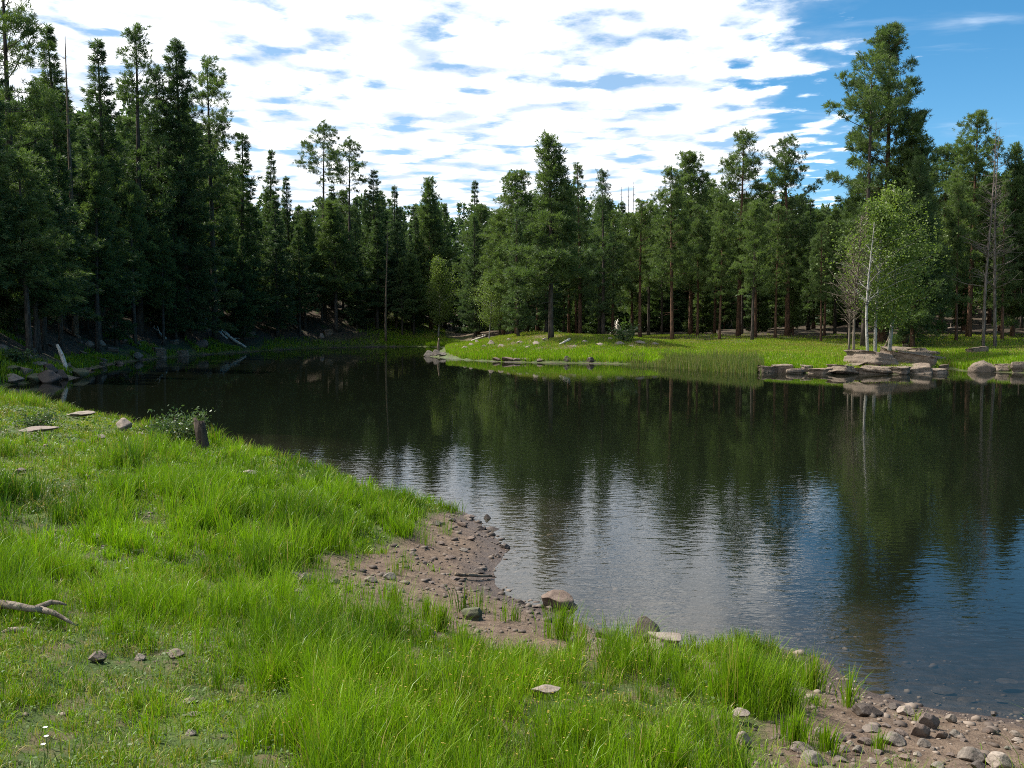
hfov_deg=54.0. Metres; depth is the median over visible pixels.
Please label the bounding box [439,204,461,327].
fir tree
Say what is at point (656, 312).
fir tree
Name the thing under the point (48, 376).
rock
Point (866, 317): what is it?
dead tree
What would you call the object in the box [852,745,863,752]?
stone
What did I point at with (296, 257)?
fir tree
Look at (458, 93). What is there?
sky
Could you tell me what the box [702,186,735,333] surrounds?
pine tree
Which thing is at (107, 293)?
fir tree
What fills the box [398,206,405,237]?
fir tree
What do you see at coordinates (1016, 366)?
rock
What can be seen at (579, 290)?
pine tree
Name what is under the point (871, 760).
stone
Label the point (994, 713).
stone
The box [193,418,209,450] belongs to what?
stump
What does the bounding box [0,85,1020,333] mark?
forest
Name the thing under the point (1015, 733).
stone
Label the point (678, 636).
stone
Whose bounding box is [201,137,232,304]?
fir tree
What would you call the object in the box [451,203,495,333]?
pine tree
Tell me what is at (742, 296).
pine tree
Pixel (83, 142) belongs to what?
fir tree
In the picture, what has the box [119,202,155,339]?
pine tree
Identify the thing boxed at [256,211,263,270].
fir tree
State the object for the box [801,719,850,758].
grass tuft
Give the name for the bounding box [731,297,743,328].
pine tree
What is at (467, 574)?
branch
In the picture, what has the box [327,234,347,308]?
pine tree
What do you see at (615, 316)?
pine tree
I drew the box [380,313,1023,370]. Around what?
grass
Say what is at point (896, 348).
rock
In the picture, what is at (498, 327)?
fir tree
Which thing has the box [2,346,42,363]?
bush
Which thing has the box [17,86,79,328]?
fir tree
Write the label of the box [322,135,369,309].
pine tree
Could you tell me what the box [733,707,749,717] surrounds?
stone
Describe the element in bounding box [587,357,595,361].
rock
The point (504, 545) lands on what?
stone
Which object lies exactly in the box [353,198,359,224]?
fir tree
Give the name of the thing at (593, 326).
fir tree
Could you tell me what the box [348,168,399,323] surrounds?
fir tree
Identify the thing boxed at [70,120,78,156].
fir tree
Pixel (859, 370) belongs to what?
rock
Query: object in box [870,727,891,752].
grass tuft
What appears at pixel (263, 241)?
fir tree
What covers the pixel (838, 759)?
stone
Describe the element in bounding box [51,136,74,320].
fir tree
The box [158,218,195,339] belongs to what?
fir tree
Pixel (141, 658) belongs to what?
stone
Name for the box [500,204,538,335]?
fir tree
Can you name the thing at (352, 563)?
grass tuft
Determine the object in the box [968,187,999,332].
pine tree
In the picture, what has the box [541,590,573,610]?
stone
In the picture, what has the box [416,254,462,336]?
aspen tree
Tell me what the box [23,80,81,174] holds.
pine tree
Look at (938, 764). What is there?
stone
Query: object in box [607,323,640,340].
bush
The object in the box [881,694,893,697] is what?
stone
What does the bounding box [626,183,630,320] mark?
dead tree
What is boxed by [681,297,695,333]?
fir tree
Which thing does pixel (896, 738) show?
stone
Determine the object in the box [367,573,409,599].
grass tuft
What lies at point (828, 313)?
fir tree
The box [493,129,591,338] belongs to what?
pine tree
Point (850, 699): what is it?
grass tuft
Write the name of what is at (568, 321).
pine tree
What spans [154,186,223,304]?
fir tree
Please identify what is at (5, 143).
pine tree
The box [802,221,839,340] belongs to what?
pine tree
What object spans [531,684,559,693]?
stone
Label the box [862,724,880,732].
stone
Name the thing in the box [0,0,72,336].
pine tree
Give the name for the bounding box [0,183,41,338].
fir tree
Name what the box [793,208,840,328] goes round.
pine tree
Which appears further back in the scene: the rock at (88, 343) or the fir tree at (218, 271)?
the fir tree at (218, 271)
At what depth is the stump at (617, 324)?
104.81 m
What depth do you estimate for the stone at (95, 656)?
5.93 m
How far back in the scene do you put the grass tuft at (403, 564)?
10.35 m
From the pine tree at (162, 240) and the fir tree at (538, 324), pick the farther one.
the fir tree at (538, 324)
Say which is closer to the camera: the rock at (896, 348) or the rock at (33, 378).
the rock at (33, 378)
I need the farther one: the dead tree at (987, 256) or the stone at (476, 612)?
the dead tree at (987, 256)
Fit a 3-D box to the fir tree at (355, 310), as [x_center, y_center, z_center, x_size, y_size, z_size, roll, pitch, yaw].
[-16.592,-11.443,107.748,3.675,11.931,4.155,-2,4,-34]
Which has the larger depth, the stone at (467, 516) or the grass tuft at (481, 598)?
the stone at (467, 516)
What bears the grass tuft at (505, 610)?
on the ground at (910, 556)
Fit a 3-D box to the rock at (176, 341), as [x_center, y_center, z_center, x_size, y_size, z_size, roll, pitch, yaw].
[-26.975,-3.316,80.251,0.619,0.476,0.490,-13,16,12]
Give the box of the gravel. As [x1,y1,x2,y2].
[5,425,1023,767]
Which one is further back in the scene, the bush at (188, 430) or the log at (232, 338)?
the log at (232, 338)
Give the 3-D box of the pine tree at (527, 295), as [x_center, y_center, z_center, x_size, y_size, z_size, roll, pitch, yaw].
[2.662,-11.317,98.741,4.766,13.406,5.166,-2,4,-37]
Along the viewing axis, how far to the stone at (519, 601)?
9.85 m
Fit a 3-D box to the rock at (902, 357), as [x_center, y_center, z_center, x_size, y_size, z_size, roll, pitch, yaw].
[21.311,-1.229,54.392,2.463,0.926,2.468,7,6,-4]
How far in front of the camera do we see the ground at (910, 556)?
13.47 m
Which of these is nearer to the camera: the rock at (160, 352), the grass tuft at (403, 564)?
the grass tuft at (403, 564)
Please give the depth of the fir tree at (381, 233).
113.85 m
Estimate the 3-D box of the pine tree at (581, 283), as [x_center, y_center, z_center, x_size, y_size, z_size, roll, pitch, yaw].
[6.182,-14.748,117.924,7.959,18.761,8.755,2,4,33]
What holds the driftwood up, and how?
on the ground at (910, 556)
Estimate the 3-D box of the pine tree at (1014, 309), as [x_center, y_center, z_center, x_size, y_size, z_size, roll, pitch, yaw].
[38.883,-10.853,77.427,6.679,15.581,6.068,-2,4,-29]
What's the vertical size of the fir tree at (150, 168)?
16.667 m
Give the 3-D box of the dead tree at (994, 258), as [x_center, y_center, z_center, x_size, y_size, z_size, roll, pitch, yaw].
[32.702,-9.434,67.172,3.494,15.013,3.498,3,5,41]
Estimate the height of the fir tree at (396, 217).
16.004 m
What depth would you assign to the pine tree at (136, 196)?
73.84 m
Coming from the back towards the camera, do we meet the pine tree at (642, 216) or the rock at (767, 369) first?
the pine tree at (642, 216)
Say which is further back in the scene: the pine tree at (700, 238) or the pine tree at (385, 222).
the pine tree at (385, 222)
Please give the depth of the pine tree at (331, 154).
107.25 m
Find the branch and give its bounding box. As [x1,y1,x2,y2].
[454,572,492,576]
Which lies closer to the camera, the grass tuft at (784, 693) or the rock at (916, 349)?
the grass tuft at (784, 693)
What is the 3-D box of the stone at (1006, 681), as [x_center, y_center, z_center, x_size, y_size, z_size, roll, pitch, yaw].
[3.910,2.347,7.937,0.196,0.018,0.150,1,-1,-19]
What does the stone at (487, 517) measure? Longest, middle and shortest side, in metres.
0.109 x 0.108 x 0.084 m
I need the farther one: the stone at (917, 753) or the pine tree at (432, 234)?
the pine tree at (432, 234)
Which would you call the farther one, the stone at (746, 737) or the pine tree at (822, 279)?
the pine tree at (822, 279)
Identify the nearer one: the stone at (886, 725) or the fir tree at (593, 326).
the stone at (886, 725)
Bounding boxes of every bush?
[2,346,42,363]
[9,402,64,427]
[138,417,171,434]
[147,405,215,443]
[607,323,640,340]
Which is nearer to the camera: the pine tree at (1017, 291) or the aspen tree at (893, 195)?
the aspen tree at (893, 195)
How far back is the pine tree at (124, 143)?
83.65 m
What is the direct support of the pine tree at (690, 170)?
on the ground at (910, 556)
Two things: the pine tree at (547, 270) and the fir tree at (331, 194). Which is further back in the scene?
the fir tree at (331, 194)
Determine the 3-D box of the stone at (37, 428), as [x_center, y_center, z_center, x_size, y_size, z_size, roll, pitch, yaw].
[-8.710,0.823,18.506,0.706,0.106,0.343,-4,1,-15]
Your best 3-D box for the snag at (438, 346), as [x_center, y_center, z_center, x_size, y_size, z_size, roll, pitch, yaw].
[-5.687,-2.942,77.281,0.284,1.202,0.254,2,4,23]
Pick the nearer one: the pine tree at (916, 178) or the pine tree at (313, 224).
the pine tree at (916, 178)
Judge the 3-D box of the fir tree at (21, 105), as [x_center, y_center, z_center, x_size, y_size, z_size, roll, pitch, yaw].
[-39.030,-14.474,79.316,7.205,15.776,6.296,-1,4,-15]
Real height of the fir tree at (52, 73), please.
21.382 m
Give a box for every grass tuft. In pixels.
[335,545,367,569]
[336,567,365,592]
[344,570,374,599]
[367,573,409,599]
[374,570,417,613]
[384,552,412,575]
[391,547,420,570]
[393,505,430,538]
[409,588,442,618]
[415,521,435,546]
[417,596,467,633]
[436,508,457,535]
[460,587,491,613]
[492,596,516,621]
[531,593,587,641]
[667,627,805,721]
[749,646,845,715]
[770,697,834,750]
[778,641,847,695]
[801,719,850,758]
[823,661,873,708]
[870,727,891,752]
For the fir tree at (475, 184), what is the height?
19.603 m
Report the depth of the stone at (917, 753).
5.56 m
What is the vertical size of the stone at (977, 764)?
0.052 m
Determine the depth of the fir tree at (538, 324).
108.61 m
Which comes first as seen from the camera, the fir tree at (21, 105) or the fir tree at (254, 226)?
the fir tree at (21, 105)
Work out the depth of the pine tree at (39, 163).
52.89 m
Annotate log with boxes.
[55,324,80,338]
[149,318,166,339]
[203,317,227,338]
[220,329,245,347]
[944,324,960,330]
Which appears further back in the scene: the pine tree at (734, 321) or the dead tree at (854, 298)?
the pine tree at (734, 321)
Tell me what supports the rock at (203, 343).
on the ground at (910, 556)
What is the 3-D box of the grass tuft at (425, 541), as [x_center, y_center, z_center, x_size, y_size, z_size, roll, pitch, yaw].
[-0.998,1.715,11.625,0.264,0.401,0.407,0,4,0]
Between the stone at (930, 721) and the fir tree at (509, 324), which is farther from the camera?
the fir tree at (509, 324)
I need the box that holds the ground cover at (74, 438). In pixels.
[0,400,793,767]
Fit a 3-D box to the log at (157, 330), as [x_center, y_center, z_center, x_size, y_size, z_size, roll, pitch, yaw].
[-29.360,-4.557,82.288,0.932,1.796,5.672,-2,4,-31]
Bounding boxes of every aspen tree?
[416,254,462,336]
[462,272,508,337]
[810,192,943,351]
[836,179,957,350]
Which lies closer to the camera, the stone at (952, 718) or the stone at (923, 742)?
the stone at (923, 742)
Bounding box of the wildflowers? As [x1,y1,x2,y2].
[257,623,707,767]
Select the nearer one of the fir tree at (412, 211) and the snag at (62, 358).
the snag at (62, 358)
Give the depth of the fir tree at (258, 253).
102.29 m
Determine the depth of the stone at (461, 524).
13.30 m
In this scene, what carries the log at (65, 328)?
on the ground at (910, 556)
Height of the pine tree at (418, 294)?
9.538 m
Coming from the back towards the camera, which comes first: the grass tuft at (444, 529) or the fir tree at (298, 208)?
the fir tree at (298, 208)
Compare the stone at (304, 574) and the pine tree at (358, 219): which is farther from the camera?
the pine tree at (358, 219)
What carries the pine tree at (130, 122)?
on the ground at (910, 556)
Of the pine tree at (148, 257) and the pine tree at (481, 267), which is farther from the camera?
the pine tree at (481, 267)
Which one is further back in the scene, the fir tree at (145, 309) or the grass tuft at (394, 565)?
the fir tree at (145, 309)
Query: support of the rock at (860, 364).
on the ground at (910, 556)
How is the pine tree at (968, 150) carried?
on the ground at (910, 556)
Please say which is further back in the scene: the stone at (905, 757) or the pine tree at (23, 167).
the pine tree at (23, 167)
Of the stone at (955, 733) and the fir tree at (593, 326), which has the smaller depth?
the stone at (955, 733)
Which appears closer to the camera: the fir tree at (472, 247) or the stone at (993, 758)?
the stone at (993, 758)
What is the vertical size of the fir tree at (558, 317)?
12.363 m
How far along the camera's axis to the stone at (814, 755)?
5.32 m
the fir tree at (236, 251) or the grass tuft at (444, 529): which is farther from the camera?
the fir tree at (236, 251)
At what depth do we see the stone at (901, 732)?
5.87 m
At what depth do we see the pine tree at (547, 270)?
94.82 m
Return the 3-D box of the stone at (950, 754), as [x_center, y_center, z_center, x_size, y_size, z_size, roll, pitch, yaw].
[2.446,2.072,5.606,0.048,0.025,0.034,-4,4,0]
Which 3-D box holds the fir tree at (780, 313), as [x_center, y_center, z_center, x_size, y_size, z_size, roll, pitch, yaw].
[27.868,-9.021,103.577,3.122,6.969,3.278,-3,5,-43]
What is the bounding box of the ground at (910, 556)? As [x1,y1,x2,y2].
[0,284,1023,767]
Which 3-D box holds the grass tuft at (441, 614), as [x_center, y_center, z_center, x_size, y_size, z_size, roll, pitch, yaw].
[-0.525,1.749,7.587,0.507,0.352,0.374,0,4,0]
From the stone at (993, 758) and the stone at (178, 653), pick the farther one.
the stone at (178, 653)
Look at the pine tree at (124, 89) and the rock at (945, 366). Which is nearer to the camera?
the rock at (945, 366)
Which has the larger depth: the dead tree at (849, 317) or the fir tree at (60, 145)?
the fir tree at (60, 145)
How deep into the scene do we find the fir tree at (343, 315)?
109.46 m
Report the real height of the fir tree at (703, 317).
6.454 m
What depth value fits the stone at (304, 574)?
8.83 m
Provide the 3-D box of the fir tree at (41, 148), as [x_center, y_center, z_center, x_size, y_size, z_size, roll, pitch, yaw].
[-27.442,-7.816,58.906,5.664,12.740,5.092,3,4,35]
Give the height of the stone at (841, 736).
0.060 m
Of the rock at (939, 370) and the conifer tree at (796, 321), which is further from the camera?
the conifer tree at (796, 321)
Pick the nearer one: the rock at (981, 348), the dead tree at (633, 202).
the rock at (981, 348)
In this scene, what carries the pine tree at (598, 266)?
on the ground at (910, 556)
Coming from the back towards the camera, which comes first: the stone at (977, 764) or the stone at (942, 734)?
the stone at (942, 734)
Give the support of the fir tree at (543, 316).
on the ground at (910, 556)
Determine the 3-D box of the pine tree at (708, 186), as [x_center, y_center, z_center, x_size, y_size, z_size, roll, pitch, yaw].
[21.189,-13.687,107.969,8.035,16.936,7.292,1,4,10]
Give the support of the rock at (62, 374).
on the ground at (910, 556)
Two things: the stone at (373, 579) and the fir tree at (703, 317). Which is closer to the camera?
the stone at (373, 579)
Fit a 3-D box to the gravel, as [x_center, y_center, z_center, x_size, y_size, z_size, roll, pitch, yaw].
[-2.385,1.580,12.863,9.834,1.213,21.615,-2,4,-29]
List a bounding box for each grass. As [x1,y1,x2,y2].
[0,307,436,384]
[0,385,1023,767]
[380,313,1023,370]
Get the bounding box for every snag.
[56,344,67,369]
[437,338,439,350]
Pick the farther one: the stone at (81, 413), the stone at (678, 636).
the stone at (81, 413)
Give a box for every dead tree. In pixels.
[59,40,78,336]
[381,240,388,342]
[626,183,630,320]
[628,180,634,322]
[827,237,873,348]
[829,214,884,348]
[854,222,879,350]
[942,128,1013,345]
[969,130,1022,347]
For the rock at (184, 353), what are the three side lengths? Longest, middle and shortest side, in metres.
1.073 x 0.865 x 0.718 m
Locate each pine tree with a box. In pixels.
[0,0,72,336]
[0,110,17,194]
[0,144,75,355]
[0,152,88,354]
[0,187,88,354]
[10,98,24,184]
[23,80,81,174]
[69,155,132,352]
[71,120,111,308]
[93,22,189,334]
[107,180,158,346]
[114,115,142,173]
[116,141,145,315]
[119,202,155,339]
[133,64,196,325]
[142,230,183,345]
[177,53,249,341]
[196,173,248,293]
[282,207,331,329]
[291,119,346,319]
[302,198,371,332]
[307,222,321,309]
[309,232,332,323]
[316,204,321,241]
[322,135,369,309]
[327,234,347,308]
[336,189,361,241]
[345,206,363,263]
[362,190,393,236]
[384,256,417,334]
[385,221,407,256]
[396,253,432,333]
[406,175,462,329]
[408,208,434,271]
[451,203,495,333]
[470,213,521,334]
[476,168,547,334]
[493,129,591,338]
[523,202,542,330]
[534,199,567,300]
[555,181,593,324]
[558,215,593,333]
[560,161,597,333]
[562,246,576,332]
[565,208,592,333]
[580,167,632,334]
[582,192,622,333]
[587,209,634,334]
[605,303,618,328]
[606,211,652,329]
[617,197,659,336]
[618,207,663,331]
[632,198,665,335]
[645,164,704,339]
[647,226,676,333]
[660,150,729,334]
[669,205,704,323]
[673,177,745,329]
[675,203,715,335]
[699,211,739,339]
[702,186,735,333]
[705,127,777,335]
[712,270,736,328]
[724,196,758,333]
[729,198,775,339]
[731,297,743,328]
[733,199,775,337]
[749,132,823,335]
[755,203,803,338]
[771,196,816,331]
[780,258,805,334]
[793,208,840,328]
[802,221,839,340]
[804,207,830,280]
[808,218,845,335]
[821,41,915,346]
[822,204,848,333]
[824,20,953,342]
[831,205,858,338]
[855,112,971,343]
[878,153,955,346]
[929,142,990,333]
[938,181,984,339]
[939,109,1014,336]
[943,171,991,330]
[952,275,973,331]
[968,176,1013,323]
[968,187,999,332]
[973,141,1023,336]
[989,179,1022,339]
[1006,287,1023,318]
[1018,189,1023,328]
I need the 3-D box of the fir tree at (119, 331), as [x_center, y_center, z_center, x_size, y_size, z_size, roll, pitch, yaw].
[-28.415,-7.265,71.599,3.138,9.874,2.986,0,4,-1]
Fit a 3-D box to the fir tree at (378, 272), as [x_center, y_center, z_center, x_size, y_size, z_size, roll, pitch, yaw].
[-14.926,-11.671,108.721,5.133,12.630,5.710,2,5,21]
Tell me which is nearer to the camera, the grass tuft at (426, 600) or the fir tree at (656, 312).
the grass tuft at (426, 600)
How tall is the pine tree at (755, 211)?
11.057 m
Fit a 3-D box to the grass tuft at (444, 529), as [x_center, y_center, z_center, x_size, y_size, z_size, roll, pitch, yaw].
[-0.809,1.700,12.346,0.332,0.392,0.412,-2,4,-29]
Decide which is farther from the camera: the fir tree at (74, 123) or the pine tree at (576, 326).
the pine tree at (576, 326)
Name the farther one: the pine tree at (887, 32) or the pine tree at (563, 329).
the pine tree at (563, 329)
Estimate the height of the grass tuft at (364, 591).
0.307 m
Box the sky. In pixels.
[0,0,1023,241]
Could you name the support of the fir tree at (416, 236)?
on the ground at (910, 556)
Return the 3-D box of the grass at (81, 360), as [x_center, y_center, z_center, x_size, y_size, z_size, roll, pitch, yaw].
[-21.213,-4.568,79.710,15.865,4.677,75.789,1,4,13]
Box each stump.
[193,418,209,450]
[610,319,622,333]
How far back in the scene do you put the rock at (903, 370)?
51.59 m
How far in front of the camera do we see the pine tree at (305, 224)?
103.28 m
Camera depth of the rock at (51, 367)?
47.14 m
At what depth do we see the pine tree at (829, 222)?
82.71 m
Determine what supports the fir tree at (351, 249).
on the ground at (910, 556)
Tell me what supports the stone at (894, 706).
on the ground at (910, 556)
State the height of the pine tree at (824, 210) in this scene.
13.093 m
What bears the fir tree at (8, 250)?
on the ground at (910, 556)
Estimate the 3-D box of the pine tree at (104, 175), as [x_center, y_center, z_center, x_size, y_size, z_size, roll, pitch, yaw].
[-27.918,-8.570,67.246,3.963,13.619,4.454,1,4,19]
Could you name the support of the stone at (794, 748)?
on the ground at (910, 556)
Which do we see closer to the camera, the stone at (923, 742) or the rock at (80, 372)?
the stone at (923, 742)
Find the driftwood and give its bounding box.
[0,600,75,635]
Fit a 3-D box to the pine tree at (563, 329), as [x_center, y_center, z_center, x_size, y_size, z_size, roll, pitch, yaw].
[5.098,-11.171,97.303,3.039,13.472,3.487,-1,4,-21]
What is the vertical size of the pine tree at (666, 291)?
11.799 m
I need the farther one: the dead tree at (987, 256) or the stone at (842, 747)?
the dead tree at (987, 256)
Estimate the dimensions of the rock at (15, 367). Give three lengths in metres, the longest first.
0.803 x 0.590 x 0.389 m
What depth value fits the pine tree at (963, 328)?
87.84 m
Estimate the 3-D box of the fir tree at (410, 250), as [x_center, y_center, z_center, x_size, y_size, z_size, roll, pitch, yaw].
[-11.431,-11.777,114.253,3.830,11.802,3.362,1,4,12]
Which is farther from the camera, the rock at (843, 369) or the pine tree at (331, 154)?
the pine tree at (331, 154)
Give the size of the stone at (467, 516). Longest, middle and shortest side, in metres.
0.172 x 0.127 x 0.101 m
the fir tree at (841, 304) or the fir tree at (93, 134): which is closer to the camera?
the fir tree at (93, 134)
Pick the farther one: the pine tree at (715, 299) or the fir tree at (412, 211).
the fir tree at (412, 211)
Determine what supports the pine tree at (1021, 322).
on the ground at (910, 556)
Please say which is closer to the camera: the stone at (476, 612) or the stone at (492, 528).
the stone at (476, 612)
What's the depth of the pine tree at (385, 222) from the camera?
143.40 m
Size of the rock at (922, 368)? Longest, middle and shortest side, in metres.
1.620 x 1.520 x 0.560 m
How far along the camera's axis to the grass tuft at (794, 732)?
5.62 m
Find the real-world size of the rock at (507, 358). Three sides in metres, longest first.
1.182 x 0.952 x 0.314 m
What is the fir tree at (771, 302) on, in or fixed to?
on the ground at (910, 556)
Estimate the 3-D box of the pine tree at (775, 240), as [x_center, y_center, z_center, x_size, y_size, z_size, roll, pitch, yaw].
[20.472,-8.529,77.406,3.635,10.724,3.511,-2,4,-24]
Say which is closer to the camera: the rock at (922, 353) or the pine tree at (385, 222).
the rock at (922, 353)
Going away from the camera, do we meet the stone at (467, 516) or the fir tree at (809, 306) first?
the stone at (467, 516)
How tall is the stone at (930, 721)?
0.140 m
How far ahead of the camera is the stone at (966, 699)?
7.54 m
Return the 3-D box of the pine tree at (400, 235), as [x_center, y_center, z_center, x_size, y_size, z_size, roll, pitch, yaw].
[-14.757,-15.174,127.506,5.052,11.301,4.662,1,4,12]
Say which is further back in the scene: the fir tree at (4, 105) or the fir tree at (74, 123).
the fir tree at (74, 123)
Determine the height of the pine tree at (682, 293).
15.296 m
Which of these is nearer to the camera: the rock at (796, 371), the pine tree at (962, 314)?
the rock at (796, 371)
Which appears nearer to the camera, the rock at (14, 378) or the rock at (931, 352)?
the rock at (14, 378)
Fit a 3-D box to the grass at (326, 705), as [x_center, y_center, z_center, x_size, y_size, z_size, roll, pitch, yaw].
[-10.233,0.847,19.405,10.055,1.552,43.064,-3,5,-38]
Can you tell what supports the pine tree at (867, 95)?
on the ground at (910, 556)
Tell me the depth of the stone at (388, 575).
9.76 m
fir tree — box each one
[0,53,25,315]
[0,128,40,292]
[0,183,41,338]
[2,140,96,351]
[5,101,32,181]
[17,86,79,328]
[28,22,105,327]
[39,152,103,351]
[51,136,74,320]
[65,157,142,339]
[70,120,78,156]
[70,132,106,331]
[74,38,153,332]
[92,220,137,346]
[116,157,159,314]
[129,118,156,169]
[134,37,243,341]
[141,132,168,308]
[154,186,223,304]
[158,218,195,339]
[180,185,220,315]
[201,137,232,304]
[208,132,279,323]
[208,229,237,315]
[226,206,240,312]
[228,234,261,343]
[231,217,269,325]
[249,203,262,254]
[249,218,264,316]
[255,149,293,327]
[255,194,298,336]
[256,210,283,301]
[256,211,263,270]
[273,176,303,315]
[279,224,321,335]
[283,204,316,314]
[318,185,342,304]
[330,217,352,318]
[338,215,357,307]
[338,222,374,329]
[344,204,396,314]
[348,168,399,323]
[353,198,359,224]
[354,218,402,330]
[358,189,368,263]
[381,221,417,328]
[384,185,408,317]
[394,229,427,329]
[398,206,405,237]
[402,211,408,240]
[403,215,428,326]
[405,206,426,251]
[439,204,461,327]
[454,179,485,329]
[457,215,491,336]
[485,220,508,334]
[498,207,525,333]
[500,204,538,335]
[521,229,540,331]
[529,193,563,332]
[529,300,555,330]
[535,202,571,328]
[565,295,585,332]
[582,287,614,334]
[606,200,628,322]
[641,210,681,332]
[658,298,677,331]
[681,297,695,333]
[683,286,718,333]
[743,197,789,328]
[743,267,771,332]
[768,289,784,327]
[783,199,833,329]
[815,194,847,325]
[833,191,868,327]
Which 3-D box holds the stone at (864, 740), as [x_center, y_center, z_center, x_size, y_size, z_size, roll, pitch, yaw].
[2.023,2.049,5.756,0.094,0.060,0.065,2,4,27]
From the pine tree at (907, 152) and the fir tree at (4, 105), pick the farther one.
the pine tree at (907, 152)
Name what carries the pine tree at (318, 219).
on the ground at (910, 556)
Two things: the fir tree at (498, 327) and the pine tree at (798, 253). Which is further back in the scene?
the fir tree at (498, 327)
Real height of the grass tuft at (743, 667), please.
0.533 m
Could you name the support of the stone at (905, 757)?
on the ground at (910, 556)
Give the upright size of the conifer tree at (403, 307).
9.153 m
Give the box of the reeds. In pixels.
[622,347,763,374]
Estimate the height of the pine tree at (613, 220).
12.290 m
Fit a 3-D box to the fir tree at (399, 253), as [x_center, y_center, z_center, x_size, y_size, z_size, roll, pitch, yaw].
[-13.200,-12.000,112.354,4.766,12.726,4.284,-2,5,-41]
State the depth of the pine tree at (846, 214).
77.92 m
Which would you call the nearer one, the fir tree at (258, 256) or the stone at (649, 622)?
the stone at (649, 622)
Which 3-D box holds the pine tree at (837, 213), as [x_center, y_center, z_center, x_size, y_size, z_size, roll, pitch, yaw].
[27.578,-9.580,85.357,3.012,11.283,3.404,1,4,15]
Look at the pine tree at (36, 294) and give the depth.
50.82 m
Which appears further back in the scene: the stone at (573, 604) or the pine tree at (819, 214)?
the pine tree at (819, 214)
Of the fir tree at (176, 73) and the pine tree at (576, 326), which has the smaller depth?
the fir tree at (176, 73)
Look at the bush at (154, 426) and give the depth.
20.43 m
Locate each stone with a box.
[15,468,25,473]
[19,426,58,431]
[66,411,95,416]
[88,650,106,662]
[116,418,131,430]
[134,653,145,660]
[166,648,184,658]
[185,729,196,735]
[299,573,312,582]
[364,576,376,581]
[383,572,395,579]
[445,555,455,558]
[457,522,466,526]
[461,607,482,620]
[464,514,475,518]
[473,568,484,573]
[483,514,490,519]
[486,526,498,531]
[500,543,508,548]
[515,599,525,603]
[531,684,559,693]
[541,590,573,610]
[568,602,577,611]
[595,628,626,639]
[632,616,659,641]
[648,631,681,652]
[688,630,699,635]
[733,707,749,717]
[736,731,751,746]
[790,741,813,752]
[800,750,828,765]
[834,755,847,761]
[835,732,846,741]
[837,745,849,752]
[844,732,854,737]
[850,703,883,716]
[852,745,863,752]
[857,737,873,745]
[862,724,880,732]
[867,757,875,763]
[873,749,883,754]
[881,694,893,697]
[882,723,890,727]
[882,757,891,764]
[883,731,905,746]
[888,702,900,710]
[893,728,908,736]
[896,705,914,715]
[898,754,909,760]
[910,723,930,737]
[913,751,921,756]
[916,712,939,728]
[917,738,930,747]
[931,761,943,767]
[932,686,954,694]
[935,731,947,738]
[945,714,956,722]
[946,752,954,756]
[949,729,959,737]
[957,697,975,702]
[957,746,984,761]
[970,760,985,767]
[985,751,1014,767]
[991,711,997,715]
[996,678,1018,683]
[1009,730,1022,736]
[1010,737,1022,742]
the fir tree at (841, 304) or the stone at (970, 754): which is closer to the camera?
the stone at (970, 754)
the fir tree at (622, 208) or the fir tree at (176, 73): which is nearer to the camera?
the fir tree at (176, 73)
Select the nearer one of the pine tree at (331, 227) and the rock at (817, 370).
the rock at (817, 370)
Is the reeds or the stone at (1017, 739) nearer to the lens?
the stone at (1017, 739)
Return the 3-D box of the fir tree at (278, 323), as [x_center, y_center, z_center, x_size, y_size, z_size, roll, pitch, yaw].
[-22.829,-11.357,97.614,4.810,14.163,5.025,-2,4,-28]
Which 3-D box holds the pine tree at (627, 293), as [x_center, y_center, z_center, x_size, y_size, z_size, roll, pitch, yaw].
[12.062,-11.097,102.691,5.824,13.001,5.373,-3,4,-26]
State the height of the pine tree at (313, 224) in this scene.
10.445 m
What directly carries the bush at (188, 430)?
on the ground at (910, 556)
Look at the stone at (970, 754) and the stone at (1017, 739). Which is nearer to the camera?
the stone at (970, 754)
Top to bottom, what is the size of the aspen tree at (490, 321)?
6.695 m
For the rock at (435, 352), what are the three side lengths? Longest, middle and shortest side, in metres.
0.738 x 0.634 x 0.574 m
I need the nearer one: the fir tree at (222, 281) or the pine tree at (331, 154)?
the fir tree at (222, 281)
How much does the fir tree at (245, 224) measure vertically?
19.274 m
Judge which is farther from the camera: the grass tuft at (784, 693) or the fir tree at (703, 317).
the fir tree at (703, 317)
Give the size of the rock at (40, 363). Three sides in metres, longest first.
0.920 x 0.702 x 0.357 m
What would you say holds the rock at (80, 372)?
on the ground at (910, 556)
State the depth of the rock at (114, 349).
68.97 m
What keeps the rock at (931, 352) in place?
on the ground at (910, 556)
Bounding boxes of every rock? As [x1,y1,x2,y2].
[4,373,24,382]
[6,365,20,370]
[20,367,32,375]
[24,373,40,382]
[33,361,47,365]
[37,370,61,382]
[43,363,57,372]
[56,369,68,379]
[71,368,88,376]
[85,340,94,346]
[107,347,118,352]
[132,352,143,359]
[152,347,167,357]
[170,339,178,344]
[177,350,188,356]
[195,339,207,347]
[323,329,333,335]
[424,350,432,355]
[432,349,440,355]
[502,357,513,360]
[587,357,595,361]
[757,365,777,372]
[771,364,792,372]
[786,368,804,373]
[800,364,812,371]
[808,368,832,373]
[826,364,858,373]
[843,350,899,365]
[843,362,864,366]
[855,368,877,373]
[860,365,891,374]
[880,349,936,367]
[889,366,910,374]
[892,346,910,351]
[898,351,931,355]
[906,348,926,351]
[907,363,932,373]
[914,350,939,354]
[932,368,948,373]
[939,364,948,368]
[965,346,988,352]
[968,360,995,371]
[993,364,1010,371]
[1010,362,1023,371]

